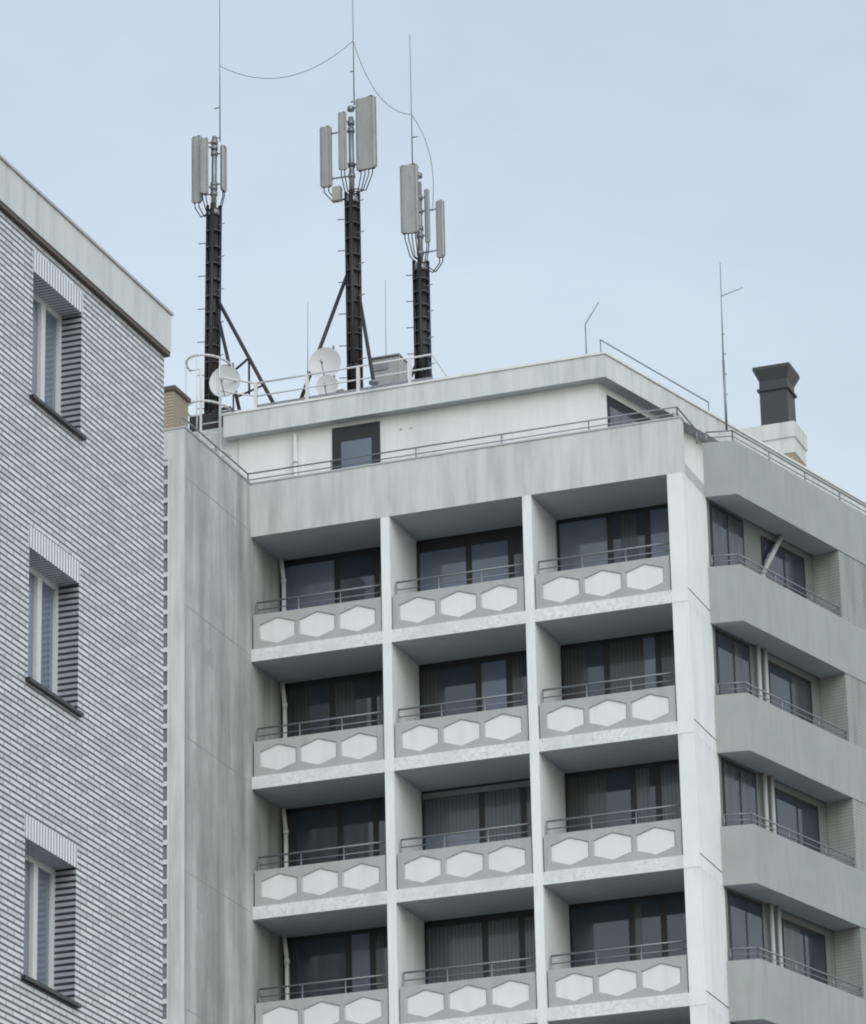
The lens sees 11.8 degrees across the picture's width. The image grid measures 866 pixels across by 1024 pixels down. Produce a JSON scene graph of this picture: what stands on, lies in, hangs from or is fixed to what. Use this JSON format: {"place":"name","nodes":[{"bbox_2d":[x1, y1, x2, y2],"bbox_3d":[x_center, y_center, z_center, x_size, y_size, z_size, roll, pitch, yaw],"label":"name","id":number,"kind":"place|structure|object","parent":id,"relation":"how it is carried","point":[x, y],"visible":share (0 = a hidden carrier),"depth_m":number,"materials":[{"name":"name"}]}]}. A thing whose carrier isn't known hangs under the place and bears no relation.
{"place":"outdoors","nodes":[
{"label":"outdoors","id":0,"kind":"place"},
{"bbox_2d":[162,426,282,1023],"bbox_3d":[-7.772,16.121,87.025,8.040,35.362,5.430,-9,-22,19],"label":"wall","id":1,"kind":"structure","parent":0,"point":[222,948],"depth_m":88.92,"materials":[{"name":"grey concrete"}]},
{"bbox_2d":[0,0,865,500],"label":"sky","id":2,"kind":"structure","parent":0,"point":[615,154],"materials":[{"name":"blue"}]},
{"label":"ground","id":3,"kind":"structure","parent":0,"visible":0},
{"bbox_2d":[0,154,173,1023],"bbox_3d":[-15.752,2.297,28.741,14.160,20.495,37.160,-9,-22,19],"label":"brick building","id":4,"kind":"structure","parent":3,"relation":"on","point":[85,334],"depth_m":43.06,"materials":[{"name":"white brick"}]},
{"bbox_2d":[250,416,836,1023],"bbox_3d":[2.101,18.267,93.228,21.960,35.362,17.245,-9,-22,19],"label":"building frame","id":5,"kind":"object","parent":3,"relation":"on","point":[536,488],"visible":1,"depth_m":89.67,"materials":[{"name":"white concrete"}]},
{"bbox_2d":[164,385,190,428],"bbox_3d":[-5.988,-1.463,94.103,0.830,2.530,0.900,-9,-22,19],"label":"chimney","id":6,"kind":"object","parent":5,"relation":"on","point":[177,400],"visible":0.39,"depth_m":94.05,"materials":[{"name":"beige brick"}]},
{"bbox_2d":[185,354,231,457],"bbox_3d":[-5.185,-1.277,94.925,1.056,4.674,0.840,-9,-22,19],"label":"caged ladder","id":7,"kind":"object","parent":5,"relation":"attached to","point":[200,401],"visible":0.62,"depth_m":95.40,"materials":[{"name":"grey metal"}]},
{"bbox_2d":[189,412,237,470],"bbox_3d":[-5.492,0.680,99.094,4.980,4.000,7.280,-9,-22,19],"label":"stair tower","id":8,"kind":"structure","parent":5,"relation":"on","point":[231,447],"depth_m":95.67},
{"bbox_2d":[192,0,275,413],"bbox_3d":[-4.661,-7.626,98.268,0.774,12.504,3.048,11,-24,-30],"label":"antenna mast","id":9,"kind":"object","parent":8,"relation":"on","point":[214,332],"visible":0.87,"depth_m":98.73,"materials":[{"name":"metal"}]},
{"bbox_2d":[279,434,297,999],"bbox_3d":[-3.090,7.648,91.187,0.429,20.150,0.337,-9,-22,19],"label":"building drainpipes","id":10,"kind":"object","parent":5,"relation":"attached to","point":[284,707],"visible":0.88,"depth_m":92.22,"materials":[{"name":"grey metal"}]},
{"bbox_2d":[181,406,697,480],"bbox_3d":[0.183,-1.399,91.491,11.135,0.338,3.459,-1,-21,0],"label":"roof terrace railing","id":11,"kind":"object","parent":5,"relation":"on","point":[331,461],"visible":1,"depth_m":91.34,"materials":[{"name":"metal"}]},
{"bbox_2d":[253,555,688,1023],"bbox_3d":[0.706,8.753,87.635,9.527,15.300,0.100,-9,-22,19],"label":"balcony parapet panels","id":12,"kind":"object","parent":5,"relation":"attached to","point":[566,986],"depth_m":88.57,"materials":[{"name":"white concrete"}]},
{"bbox_2d":[256,542,687,1002],"bbox_3d":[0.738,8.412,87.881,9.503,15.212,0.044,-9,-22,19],"label":"balcony rails","id":13,"kind":"object","parent":12,"relation":"on","point":[487,829],"visible":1,"depth_m":88.90,"materials":[{"name":"grey metal"}]},
{"bbox_2d":[280,504,686,999],"bbox_3d":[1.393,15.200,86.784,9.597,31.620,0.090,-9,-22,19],"label":"balcony windows","id":14,"kind":"structure","parent":5,"relation":"in","point":[631,921],"depth_m":90.45,"materials":[{"name":"black glass"}]},
{"bbox_2d":[221,351,865,514],"bbox_3d":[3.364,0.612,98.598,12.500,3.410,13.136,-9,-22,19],"label":"penthouse","id":15,"kind":"object","parent":5,"relation":"on","point":[603,384],"visible":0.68,"depth_m":93.89,"materials":[{"name":"paint"}]},
{"bbox_2d":[209,363,240,411],"bbox_3d":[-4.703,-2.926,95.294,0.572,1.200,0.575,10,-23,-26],"label":"satellite dish","id":16,"kind":"object","parent":15,"relation":"on","point":[232,372],"visible":1,"depth_m":95.42,"materials":[{"name":"metal"}]},
{"bbox_2d":[215,358,361,427],"bbox_3d":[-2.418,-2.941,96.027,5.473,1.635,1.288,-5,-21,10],"label":"mast bracing and cable trays","id":17,"kind":"object","parent":15,"relation":"on","point":[224,408],"visible":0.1,"depth_m":96.52,"materials":[{"name":"metal"}]},
{"bbox_2d":[309,345,340,378],"bbox_3d":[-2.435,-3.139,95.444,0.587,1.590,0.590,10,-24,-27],"label":"satellite dish","id":18,"kind":"object","parent":15,"relation":"on","point":[324,359],"visible":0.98,"depth_m":95.68,"materials":[{"name":"metal"}]},
{"bbox_2d":[316,375,337,394],"bbox_3d":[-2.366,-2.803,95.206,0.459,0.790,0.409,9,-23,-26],"label":"satellite dish","id":19,"kind":"object","parent":15,"relation":"on","point":[325,379],"visible":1,"depth_m":95.31,"materials":[{"name":"metal"}]},
{"bbox_2d":[221,353,447,407],"bbox_3d":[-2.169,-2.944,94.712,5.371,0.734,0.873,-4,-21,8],"label":"roof guard rail","id":20,"kind":"object","parent":15,"relation":"on","point":[307,387],"visible":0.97,"depth_m":94.70,"materials":[{"name":"grey metal"}]},
{"bbox_2d":[300,0,378,397],"bbox_3d":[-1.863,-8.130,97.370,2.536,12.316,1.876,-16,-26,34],"label":"antenna mast","id":21,"kind":"object","parent":15,"relation":"on","point":[366,135],"visible":0.94,"depth_m":97.90,"materials":[{"name":"metal"}]},
{"bbox_2d":[307,285,385,373],"bbox_3d":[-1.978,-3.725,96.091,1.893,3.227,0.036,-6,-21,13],"label":"whip antennas","id":22,"kind":"object","parent":15,"relation":"on","point":[307,329],"visible":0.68,"depth_m":96.26,"materials":[{"name":"metal"}]},
{"bbox_2d":[372,353,407,384],"bbox_3d":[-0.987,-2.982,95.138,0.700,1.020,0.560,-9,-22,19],"label":"equipment cabinet","id":23,"kind":"object","parent":15,"relation":"on","point":[390,367],"visible":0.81,"depth_m":95.00,"materials":[{"name":"metal"}]},
{"bbox_2d":[400,35,445,379],"bbox_3d":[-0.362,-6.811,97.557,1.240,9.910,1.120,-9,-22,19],"label":"antenna mast","id":24,"kind":"object","parent":15,"relation":"on","point":[411,200],"visible":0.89,"depth_m":97.45,"materials":[{"name":"metal"}]},
{"bbox_2d":[220,41,433,208],"bbox_3d":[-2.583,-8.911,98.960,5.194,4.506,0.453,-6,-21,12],"label":"cable","id":25,"kind":"object","parent":24,"relation":"attached to","point":[370,83],"visible":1,"depth_m":99.26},
{"bbox_2d":[585,302,598,353],"bbox_3d":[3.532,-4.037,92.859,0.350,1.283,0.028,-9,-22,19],"label":"bent rod antenna","id":26,"kind":"object","parent":15,"relation":"on","point":[585,328],"visible":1,"depth_m":92.91,"materials":[{"name":"metal"}]},
{"bbox_2d":[600,339,708,410],"bbox_3d":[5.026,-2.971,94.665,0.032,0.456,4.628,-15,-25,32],"label":"rooftop railing","id":27,"kind":"object","parent":15,"relation":"on","point":[653,370],"visible":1,"depth_m":94.64,"materials":[{"name":"metal"}]},
{"bbox_2d":[720,264,742,429],"bbox_3d":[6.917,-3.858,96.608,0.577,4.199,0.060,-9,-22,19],"label":"aerial pole","id":28,"kind":"object","parent":15,"relation":"on","point":[724,389],"visible":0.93,"depth_m":96.48,"materials":[{"name":"metal"}]},
{"bbox_2d":[741,362,807,466],"bbox_3d":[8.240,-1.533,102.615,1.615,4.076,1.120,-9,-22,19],"label":"chimney","id":29,"kind":"object","parent":15,"relation":"on","point":[779,429],"visible":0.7,"depth_m":102.60,"materials":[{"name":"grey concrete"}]},
{"bbox_2d":[709,502,827,984],"bbox_3d":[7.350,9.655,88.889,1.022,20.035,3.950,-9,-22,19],"label":"side windows","id":30,"kind":"structure","parent":5,"relation":"in","point":[801,944],"depth_m":90.38,"materials":[{"name":"black glass"}]},
{"bbox_2d":[702,440,865,1023],"bbox_3d":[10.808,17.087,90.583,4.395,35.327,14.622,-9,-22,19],"label":"side balcony parapets","id":31,"kind":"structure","parent":5,"relation":"attached to","point":[823,643],"depth_m":90.83,"materials":[{"name":"grey concrete"}]},
{"bbox_2d":[705,430,865,993],"bbox_3d":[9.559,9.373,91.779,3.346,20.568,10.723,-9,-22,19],"label":"balcony rails","id":32,"kind":"object","parent":31,"relation":"on","point":[782,701],"visible":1,"depth_m":90.39,"materials":[{"name":"grey metal"}]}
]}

